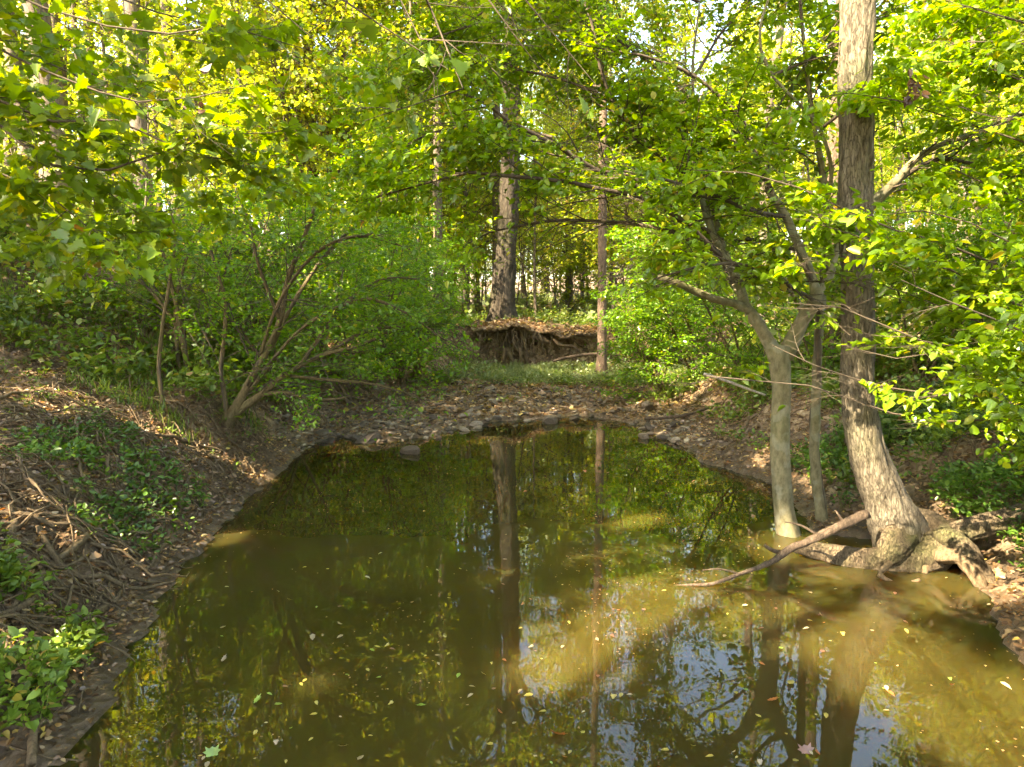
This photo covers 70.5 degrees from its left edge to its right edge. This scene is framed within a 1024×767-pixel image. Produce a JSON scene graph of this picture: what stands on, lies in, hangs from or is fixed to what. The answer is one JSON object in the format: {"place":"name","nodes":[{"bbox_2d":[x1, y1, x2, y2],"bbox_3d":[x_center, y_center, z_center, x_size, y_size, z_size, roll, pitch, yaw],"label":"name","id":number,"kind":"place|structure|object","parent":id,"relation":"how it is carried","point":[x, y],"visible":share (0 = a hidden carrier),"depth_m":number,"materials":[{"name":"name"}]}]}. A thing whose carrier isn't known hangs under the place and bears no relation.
{"place":"outdoors","nodes":[
{"label":"outdoors","id":0,"kind":"place"},
{"bbox_2d":[0,219,1023,766],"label":"ground","id":1,"kind":"structure","parent":0,"point":[104,703],"depth_m":7.27,"materials":[{"name":"soil"}]},
{"bbox_2d":[0,500,19,553],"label":"exposed root","id":2,"kind":"object","parent":1,"relation":"on","point":[11,525],"visible":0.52,"depth_m":4.49,"materials":[{"name":"brown plant"}]},
{"bbox_2d":[1,11,38,175],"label":"background tree","id":3,"kind":"object","parent":1,"relation":"on","point":[20,64],"visible":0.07,"depth_m":18.08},
{"bbox_2d":[0,569,46,614],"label":"exposed root","id":4,"kind":"object","parent":1,"relation":"on","point":[25,602],"visible":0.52,"depth_m":3.96,"materials":[{"name":"brown plant"}]},
{"bbox_2d":[26,658,53,766],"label":"exposed root","id":5,"kind":"object","parent":1,"relation":"on","point":[32,749],"visible":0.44,"depth_m":3.15,"materials":[{"name":"brown plant"}]},
{"bbox_2d":[22,0,74,212],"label":"background tree","id":6,"kind":"object","parent":1,"relation":"on","point":[28,7],"visible":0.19,"depth_m":16.18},
{"bbox_2d":[0,523,117,739],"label":"ground cover","id":7,"kind":"object","parent":1,"relation":"on","point":[79,646],"visible":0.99,"depth_m":3.43,"materials":[{"name":"green plant"}]},
{"bbox_2d":[0,0,123,134],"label":"understory sapling","id":8,"kind":"object","parent":1,"relation":"on","point":[88,34],"visible":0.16,"depth_m":20.10,"materials":[{"name":"green plant"}]},
{"bbox_2d":[46,532,90,571],"bbox_3d":[-2.838,1.076,4.600,0.094,0.122,0.512,0,7,-4],"label":"exposed root","id":9,"kind":"object","parent":1,"relation":"on","point":[77,544],"visible":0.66,"depth_m":4.67,"materials":[{"name":"brown plant"}]},
{"bbox_2d":[37,128,130,218],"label":"understory sapling","id":10,"kind":"object","parent":1,"relation":"on","point":[94,158],"visible":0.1,"depth_m":16.62,"materials":[{"name":"green plant"}]},
{"bbox_2d":[58,0,148,212],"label":"slender tree","id":11,"kind":"object","parent":1,"relation":"on","point":[103,46],"visible":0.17,"depth_m":20.10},
{"bbox_2d":[0,412,212,559],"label":"ground cover","id":12,"kind":"object","parent":1,"relation":"on","point":[74,444],"visible":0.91,"depth_m":5.83,"materials":[{"name":"green plant"}]},
{"bbox_2d":[0,374,231,761],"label":"root tangle","id":13,"kind":"object","parent":1,"relation":"on","point":[52,552],"visible":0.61,"depth_m":4.96,"materials":[{"name":"brown plant"}]},
{"bbox_2d":[66,0,202,212],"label":"understory sapling","id":14,"kind":"object","parent":1,"relation":"on","point":[119,45],"visible":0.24,"depth_m":14.88,"materials":[{"name":"green plant"}]},
{"bbox_2d":[65,0,207,181],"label":"understory sapling","id":15,"kind":"object","parent":1,"relation":"on","point":[188,62],"visible":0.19,"depth_m":17.86,"materials":[{"name":"green plant"}]},
{"bbox_2d":[123,0,155,223],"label":"background tree","id":16,"kind":"object","parent":1,"relation":"on","point":[127,6],"visible":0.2,"depth_m":16.82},
{"bbox_2d":[0,293,287,713],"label":"sprouts","id":17,"kind":"object","parent":1,"relation":"on","point":[42,608],"visible":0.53,"depth_m":6.74,"materials":[{"name":"green plant"}]},
{"bbox_2d":[0,348,290,754],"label":"fallen leaves","id":18,"kind":"object","parent":1,"relation":"on","point":[19,505],"visible":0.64,"depth_m":5.67,"materials":[{"name":"brown plant"}]},
{"bbox_2d":[0,242,310,450],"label":"grass","id":19,"kind":"structure","parent":1,"relation":"on","point":[104,382],"depth_m":8.87,"materials":[{"name":"green plant"}]},
{"bbox_2d":[41,182,281,377],"bbox_3d":[-4.403,-0.995,9.426,3.042,3.327,1.998,0,7,0],"label":"bank shrub","id":20,"kind":"object","parent":1,"relation":"on","point":[176,317],"visible":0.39,"depth_m":9.31,"materials":[{"name":"green plant"}]},
{"bbox_2d":[78,181,255,334],"bbox_3d":[-4.870,-1.739,10.646,1.855,2.347,2.338,3,7,27],"label":"understory sapling","id":21,"kind":"object","parent":1,"relation":"on","point":[159,296],"visible":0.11,"depth_m":10.64,"materials":[{"name":"green plant"}]},
{"bbox_2d":[99,172,242,406],"bbox_3d":[-3.634,-0.761,7.764,1.449,2.999,1.288,-2,7,-19],"label":"curved sapling","id":22,"kind":"object","parent":1,"relation":"on","point":[141,205],"visible":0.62,"depth_m":7.82,"materials":[{"name":"green plant"}]},
{"bbox_2d":[160,0,184,227],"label":"background tree","id":23,"kind":"object","parent":1,"relation":"on","point":[165,8],"visible":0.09,"depth_m":19.10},
{"bbox_2d":[0,0,389,309],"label":"maple tree","id":24,"kind":"object","parent":1,"relation":"on","point":[29,191],"visible":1,"depth_m":3.52,"materials":[{"name":"green plant"}]},
{"bbox_2d":[0,223,419,497],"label":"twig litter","id":25,"kind":"object","parent":1,"relation":"on","point":[154,399],"visible":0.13,"depth_m":8.29,"materials":[{"name":"brown plant"}]},
{"bbox_2d":[116,0,319,236],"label":"understory tree","id":26,"kind":"object","parent":1,"relation":"on","point":[204,82],"visible":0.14,"depth_m":21.08,"materials":[{"name":"plant"}]},
{"bbox_2d":[0,182,447,425],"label":"undergrowth","id":27,"kind":"object","parent":1,"relation":"on","point":[204,377],"visible":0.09,"depth_m":8.97,"materials":[{"name":"green plant"}]},
{"bbox_2d":[168,169,280,284],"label":"understory sapling","id":28,"kind":"object","parent":1,"relation":"on","point":[204,184],"visible":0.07,"depth_m":15.14,"materials":[{"name":"green plant"}]},
{"bbox_2d":[169,58,295,287],"bbox_3d":[-5.657,-3.684,14.225,2.640,5.101,2.861,5,8,38],"label":"understory sapling","id":29,"kind":"object","parent":1,"relation":"on","point":[241,119],"visible":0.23,"depth_m":14.09,"materials":[{"name":"green plant"}]},
{"bbox_2d":[202,53,307,277],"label":"understory sapling","id":30,"kind":"object","parent":1,"relation":"on","point":[259,107],"visible":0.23,"depth_m":17.85,"materials":[{"name":"green plant"}]},
{"bbox_2d":[195,0,319,284],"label":"slender tree","id":31,"kind":"object","parent":1,"relation":"on","point":[236,5],"visible":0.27,"depth_m":19.00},
{"bbox_2d":[163,171,355,356],"bbox_3d":[-4.008,-1.910,11.543,3.029,3.003,3.083,2,7,20],"label":"leafy shrub","id":32,"kind":"object","parent":1,"relation":"on","point":[265,209],"visible":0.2,"depth_m":11.49,"materials":[{"name":"green plant"}]},
{"bbox_2d":[120,182,399,416],"bbox_3d":[-3.285,-1.099,10.468,2.955,3.507,4.012,6,9,40],"label":"leafy shrub","id":33,"kind":"object","parent":1,"relation":"on","point":[257,305],"visible":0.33,"depth_m":10.04,"materials":[{"name":"green plant"}]},
{"bbox_2d":[146,0,416,283],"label":"understory tree","id":34,"kind":"object","parent":1,"relation":"on","point":[294,13],"visible":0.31,"depth_m":18.73,"materials":[{"name":"plant"}]},
{"bbox_2d":[226,0,344,294],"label":"slender tree","id":35,"kind":"object","parent":1,"relation":"on","point":[324,149],"visible":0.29,"depth_m":20.02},
{"bbox_2d":[213,219,415,403],"bbox_3d":[-3.259,-1.102,12.569,3.320,3.234,3.262,-6,9,-41],"label":"leafy shrub","id":36,"kind":"object","parent":1,"relation":"on","point":[331,283],"visible":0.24,"depth_m":12.25,"materials":[{"name":"green plant"}]},
{"bbox_2d":[140,133,510,457],"bbox_3d":[-2.033,-0.865,8.192,4.110,3.730,3.088,0,7,0],"label":"bank shrub","id":37,"kind":"object","parent":1,"relation":"on","point":[241,404],"visible":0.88,"depth_m":8.16,"materials":[{"name":"green plant"}]},
{"bbox_2d":[204,0,448,241],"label":"understory tree","id":38,"kind":"object","parent":1,"relation":"on","point":[323,161],"visible":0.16,"depth_m":19.81,"materials":[{"name":"plant"}]},
{"bbox_2d":[276,0,381,250],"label":"slender tree","id":39,"kind":"object","parent":1,"relation":"on","point":[310,120],"visible":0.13,"depth_m":20.06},
{"bbox_2d":[266,138,436,319],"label":"leafy shrub","id":40,"kind":"object","parent":1,"relation":"on","point":[339,162],"visible":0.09,"depth_m":16.49,"materials":[{"name":"green plant"}]},
{"bbox_2d":[326,58,443,278],"bbox_3d":[-3.397,-4.486,17.681,3.816,6.806,3.521,2,7,15],"label":"understory sapling","id":41,"kind":"object","parent":1,"relation":"on","point":[375,138],"visible":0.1,"depth_m":17.44,"materials":[{"name":"green plant"}]},
{"bbox_2d":[309,205,486,392],"bbox_3d":[-2.587,-1.532,13.400,4.212,3.682,3.103,5,8,39],"label":"leafy shrub","id":42,"kind":"object","parent":1,"relation":"on","point":[432,221],"visible":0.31,"depth_m":12.69,"materials":[{"name":"green plant"}]},
{"bbox_2d":[316,247,482,387],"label":"leafy shrub","id":43,"kind":"object","parent":1,"relation":"on","point":[400,375],"visible":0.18,"depth_m":14.83,"materials":[{"name":"green plant"}]},
{"bbox_2d":[330,0,471,247],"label":"slender tree","id":44,"kind":"object","parent":1,"relation":"on","point":[409,25],"visible":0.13,"depth_m":18.57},
{"bbox_2d":[364,0,467,316],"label":"straight tree","id":45,"kind":"object","parent":1,"relation":"on","point":[438,165],"visible":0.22,"depth_m":19.42,"materials":[{"name":"brown plant"}]},
{"bbox_2d":[368,225,497,378],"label":"leafy shrub","id":46,"kind":"object","parent":1,"relation":"on","point":[439,299],"visible":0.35,"depth_m":14.45,"materials":[{"name":"green plant"}]},
{"bbox_2d":[378,232,490,331],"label":"leafy shrub","id":47,"kind":"object","parent":1,"relation":"on","point":[466,286],"visible":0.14,"depth_m":17.65,"materials":[{"name":"green plant"}]},
{"bbox_2d":[372,1,499,286],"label":"understory tree","id":48,"kind":"object","parent":1,"relation":"on","point":[446,210],"visible":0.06,"depth_m":22.11,"materials":[{"name":"plant"}]},
{"bbox_2d":[260,0,617,138],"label":"maple tree","id":49,"kind":"object","parent":1,"relation":"on","point":[368,28],"visible":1,"depth_m":3.01,"materials":[{"name":"green plant"}]},
{"bbox_2d":[4,165,915,326],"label":"undergrowth","id":50,"kind":"object","parent":1,"relation":"on","point":[543,298],"visible":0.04,"depth_m":25.43,"materials":[{"name":"green plant"}]},
{"bbox_2d":[397,1,538,312],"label":"understory tree","id":51,"kind":"object","parent":1,"relation":"on","point":[478,300],"visible":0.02,"depth_m":28.18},
{"bbox_2d":[443,206,495,308],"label":"understory sapling","id":52,"kind":"object","parent":1,"relation":"on","point":[479,274],"visible":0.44,"depth_m":22.66,"materials":[{"name":"green plant"}]},
{"bbox_2d":[450,171,494,313],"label":"understory sapling","id":53,"kind":"object","parent":1,"relation":"on","point":[490,268],"visible":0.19,"depth_m":24.96,"materials":[{"name":"green plant"}]},
{"bbox_2d":[399,0,554,314],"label":"understory tree","id":54,"kind":"object","parent":1,"relation":"on","point":[465,194],"visible":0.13,"depth_m":23.42,"materials":[{"name":"plant"}]},
{"bbox_2d":[269,360,711,451],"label":"gravel","id":55,"kind":"structure","parent":1,"relation":"on","point":[669,435],"depth_m":11.69,"materials":[{"name":"gravel"}]},
{"bbox_2d":[491,0,499,290],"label":"straight tree","id":56,"kind":"object","parent":1,"relation":"on","point":[495,115],"visible":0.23,"depth_m":23.38,"materials":[{"name":"brown plant"}]},
{"bbox_2d":[0,246,1023,766],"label":"fallen leaves","id":57,"kind":"object","parent":1,"relation":"on","point":[1000,572],"depth_m":6.96,"materials":[{"name":"plant"}]},
{"bbox_2d":[486,174,574,306],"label":"understory sapling","id":58,"kind":"object","parent":1,"relation":"on","point":[540,274],"visible":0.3,"depth_m":24.11,"materials":[{"name":"green plant"}]},
{"bbox_2d":[481,113,586,319],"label":"understory sapling","id":59,"kind":"object","parent":1,"relation":"on","point":[534,258],"visible":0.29,"depth_m":22.89,"materials":[{"name":"green plant"}]},
{"bbox_2d":[471,319,596,338],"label":"bank terrain","id":60,"kind":"structure","parent":1,"relation":"on","point":[579,333],"depth_m":17.85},
{"bbox_2d":[475,327,551,356],"bbox_3d":[0.072,-1.002,17.719,1.934,0.775,0.403,0,7,-4],"label":"root tangle","id":61,"kind":"object","parent":60,"relation":"hanging from","point":[512,331],"visible":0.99,"depth_m":17.72,"materials":[{"name":"brown plant"}]},
{"bbox_2d":[476,1,618,364],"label":"oak tree","id":62,"kind":"object","parent":60,"relation":"on","point":[502,303],"visible":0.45,"depth_m":18.37,"materials":[{"name":"brown plant"}]},
{"bbox_2d":[486,37,583,296],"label":"understory tree","id":63,"kind":"object","parent":1,"relation":"on","point":[533,91],"visible":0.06,"depth_m":36.63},
{"bbox_2d":[300,306,784,362],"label":"undergrowth","id":64,"kind":"object","parent":1,"relation":"on","point":[578,318],"visible":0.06,"depth_m":19.54,"materials":[{"name":"green plant"}]},
{"bbox_2d":[520,183,579,304],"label":"understory sapling","id":65,"kind":"object","parent":1,"relation":"on","point":[527,253],"visible":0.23,"depth_m":30.11,"materials":[{"name":"green plant"}]},
{"bbox_2d":[523,232,611,318],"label":"understory sapling","id":66,"kind":"object","parent":1,"relation":"on","point":[567,295],"visible":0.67,"depth_m":25.16,"materials":[{"name":"green plant"}]},
{"bbox_2d":[432,320,705,371],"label":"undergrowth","id":67,"kind":"object","parent":1,"relation":"on","point":[485,352],"visible":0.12,"depth_m":18.29,"materials":[{"name":"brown plant"}]},
{"bbox_2d":[431,344,708,386],"bbox_3d":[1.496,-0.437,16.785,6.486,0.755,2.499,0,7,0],"label":"grass","id":68,"kind":"structure","parent":1,"relation":"on","point":[516,367],"depth_m":16.42,"materials":[{"name":"plant"}]},
{"bbox_2d":[303,335,837,426],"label":"weeds","id":69,"kind":"object","parent":1,"relation":"on","point":[502,398],"visible":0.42,"depth_m":13.84,"materials":[{"name":"green plant"}]},
{"bbox_2d":[521,1,621,316],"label":"background tree","id":70,"kind":"object","parent":1,"relation":"on","point":[572,227],"visible":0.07,"depth_m":26.21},
{"bbox_2d":[507,1,646,377],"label":"straight tree","id":71,"kind":"object","parent":1,"relation":"on","point":[601,361],"visible":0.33,"depth_m":15.97,"materials":[{"name":"brown plant"}]},
{"bbox_2d":[516,52,641,303],"bbox_3d":[2.529,-9.135,29.413,5.500,12.969,5.318,-6,9,-44],"label":"understory tree","id":72,"kind":"object","parent":1,"relation":"on","point":[549,101],"visible":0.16,"depth_m":28.99,"materials":[{"name":"plant"}]},
{"bbox_2d":[545,108,650,310],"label":"understory sapling","id":73,"kind":"object","parent":1,"relation":"on","point":[592,268],"visible":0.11,"depth_m":23.59,"materials":[{"name":"green plant"}]},
{"bbox_2d":[558,105,658,310],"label":"understory sapling","id":74,"kind":"object","parent":1,"relation":"on","point":[586,257],"visible":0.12,"depth_m":24.27,"materials":[{"name":"green plant"}]},
{"bbox_2d":[532,0,708,305],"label":"understory tree","id":75,"kind":"object","parent":1,"relation":"on","point":[588,147],"visible":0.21,"depth_m":20.92,"materials":[{"name":"plant"}]},
{"bbox_2d":[256,0,1023,537],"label":"forked tree","id":76,"kind":"object","parent":1,"relation":"on","point":[686,126],"visible":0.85,"depth_m":5.81,"materials":[{"name":"green plant"}]},
{"bbox_2d":[587,279,712,400],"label":"leafy shrub","id":77,"kind":"object","parent":1,"relation":"on","point":[643,321],"visible":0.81,"depth_m":13.06,"materials":[{"name":"green plant"}]},
{"bbox_2d":[606,249,712,360],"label":"leafy shrub","id":78,"kind":"object","parent":1,"relation":"on","point":[650,310],"visible":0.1,"depth_m":18.13,"materials":[{"name":"green plant"}]},
{"bbox_2d":[604,207,774,384],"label":"leafy shrub","id":79,"kind":"object","parent":1,"relation":"on","point":[631,249],"visible":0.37,"depth_m":12.97,"materials":[{"name":"green plant"}]},
{"bbox_2d":[633,1,757,314],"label":"slender tree","id":80,"kind":"object","parent":1,"relation":"on","point":[685,49],"visible":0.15,"depth_m":21.67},
{"bbox_2d":[657,0,807,322],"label":"background tree","id":81,"kind":"object","parent":1,"relation":"on","point":[690,34],"visible":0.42,"depth_m":16.23,"materials":[{"name":"plant"}]},
{"bbox_2d":[629,185,839,373],"bbox_3d":[3.646,-1.418,11.415,3.611,3.156,2.660,-2,7,-14],"label":"leafy shrub","id":82,"kind":"object","parent":1,"relation":"on","point":[730,321],"visible":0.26,"depth_m":11.35,"materials":[{"name":"green plant"}]},
{"bbox_2d":[695,2,823,237],"bbox_3d":[11.012,-11.408,33.801,5.899,13.909,5.704,-4,8,-34],"label":"understory tree","id":83,"kind":"object","parent":1,"relation":"on","point":[755,50],"visible":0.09,"depth_m":32.76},
{"bbox_2d":[730,55,828,298],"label":"understory sapling","id":84,"kind":"object","parent":1,"relation":"on","point":[803,171],"visible":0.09,"depth_m":19.87,"materials":[{"name":"green plant"}]},
{"bbox_2d":[553,319,1018,489],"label":"undergrowth","id":85,"kind":"object","parent":1,"relation":"on","point":[934,434],"visible":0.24,"depth_m":8.88,"materials":[{"name":"green plant"}]},
{"bbox_2d":[746,0,835,277],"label":"slender tree","id":86,"kind":"object","parent":1,"relation":"on","point":[790,34],"visible":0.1,"depth_m":23.71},
{"bbox_2d":[734,213,885,363],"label":"understory sapling","id":87,"kind":"object","parent":1,"relation":"on","point":[775,309],"visible":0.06,"depth_m":12.34,"materials":[{"name":"green plant"}]},
{"bbox_2d":[608,267,1023,440],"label":"undergrowth","id":88,"kind":"object","parent":1,"relation":"on","point":[916,377],"visible":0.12,"depth_m":9.87,"materials":[{"name":"green plant"}]},
{"bbox_2d":[608,303,1023,575],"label":"twig litter","id":89,"kind":"object","parent":1,"relation":"on","point":[956,437],"visible":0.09,"depth_m":9.18,"materials":[{"name":"brown plant"}]},
{"bbox_2d":[705,0,931,522],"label":"slender tree","id":90,"kind":"object","parent":1,"relation":"on","point":[819,497],"visible":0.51,"depth_m":6.15,"materials":[{"name":"green plant"}]},
{"bbox_2d":[709,36,940,377],"bbox_3d":[4.138,-2.274,9.861,2.924,4.775,3.012,0,7,2],"label":"understory sapling","id":91,"kind":"object","parent":1,"relation":"on","point":[780,220],"visible":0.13,"depth_m":9.91,"materials":[{"name":"green plant"}]},
{"bbox_2d":[813,0,838,345],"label":"background tree","id":92,"kind":"object","parent":1,"relation":"on","point":[835,154],"visible":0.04,"depth_m":12.88,"materials":[{"name":"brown plant"}]},
{"bbox_2d":[642,0,1023,474],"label":"beech tree","id":93,"kind":"object","parent":1,"relation":"on","point":[974,285],"visible":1,"depth_m":4.50,"materials":[{"name":"green plant"}]},
{"bbox_2d":[725,212,940,386],"bbox_3d":[4.443,-1.083,10.119,2.609,2.541,2.563,3,7,27],"label":"leafy shrub","id":94,"kind":"object","parent":1,"relation":"on","point":[827,350],"visible":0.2,"depth_m":9.98,"materials":[{"name":"green plant"}]},
{"bbox_2d":[822,76,945,285],"bbox_3d":[10.838,-5.846,21.305,3.374,6.137,3.298,-5,8,-37],"label":"understory sapling","id":95,"kind":"object","parent":1,"relation":"on","point":[879,151],"visible":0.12,"depth_m":21.10,"materials":[{"name":"green plant"}]},
{"bbox_2d":[794,0,995,586],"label":"grey trunk tree","id":96,"kind":"object","parent":1,"relation":"on","point":[907,534],"visible":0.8,"depth_m":5.39,"materials":[{"name":"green plant"}]},
{"bbox_2d":[949,500,1023,541],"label":"fallen log","id":97,"kind":"object","parent":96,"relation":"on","point":[980,526],"visible":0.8,"depth_m":5.33,"materials":[{"name":"wood"}]},
{"bbox_2d":[790,390,1023,571],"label":"ground cover","id":98,"kind":"object","parent":1,"relation":"on","point":[964,475],"visible":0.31,"depth_m":6.12,"materials":[{"name":"green plant"}]},
{"bbox_2d":[873,0,942,235],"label":"slender tree","id":99,"kind":"object","parent":1,"relation":"on","point":[899,129],"visible":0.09,"depth_m":22.28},
{"bbox_2d":[874,17,952,230],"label":"understory tree","id":100,"kind":"object","parent":1,"relation":"on","point":[894,165],"visible":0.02,"depth_m":40.71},
{"bbox_2d":[831,145,1023,381],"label":"leafy shrub","id":101,"kind":"object","parent":1,"relation":"on","point":[943,223],"visible":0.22,"depth_m":8.84,"materials":[{"name":"green plant"}]},
{"bbox_2d":[874,183,1023,369],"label":"leafy shrub","id":102,"kind":"object","parent":1,"relation":"on","point":[968,323],"visible":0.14,"depth_m":9.36,"materials":[{"name":"green plant"}]},
{"bbox_2d":[903,24,1023,302],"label":"understory sapling","id":103,"kind":"object","parent":1,"relation":"on","point":[1006,114],"visible":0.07,"depth_m":11.00,"materials":[{"name":"green plant"}]},
{"bbox_2d":[937,0,1023,159],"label":"understory tree","id":104,"kind":"object","parent":1,"relation":"on","point":[1008,30],"visible":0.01,"depth_m":14.25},
{"bbox_2d":[20,0,1007,281],"label":"sky","id":105,"kind":"structure","parent":0,"point":[700,47],"materials":[{"name":"white"}]},
{"bbox_2d":[47,416,1023,766],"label":"water","id":106,"kind":"structure","parent":0,"point":[267,612],"depth_m":4.39,"materials":[{"name":"liquid"}]},
{"bbox_2d":[89,416,1023,766],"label":"floating debris","id":107,"kind":"object","parent":106,"relation":"on","point":[555,576],"visible":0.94,"depth_m":4.55,"materials":[{"name":"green plant"}]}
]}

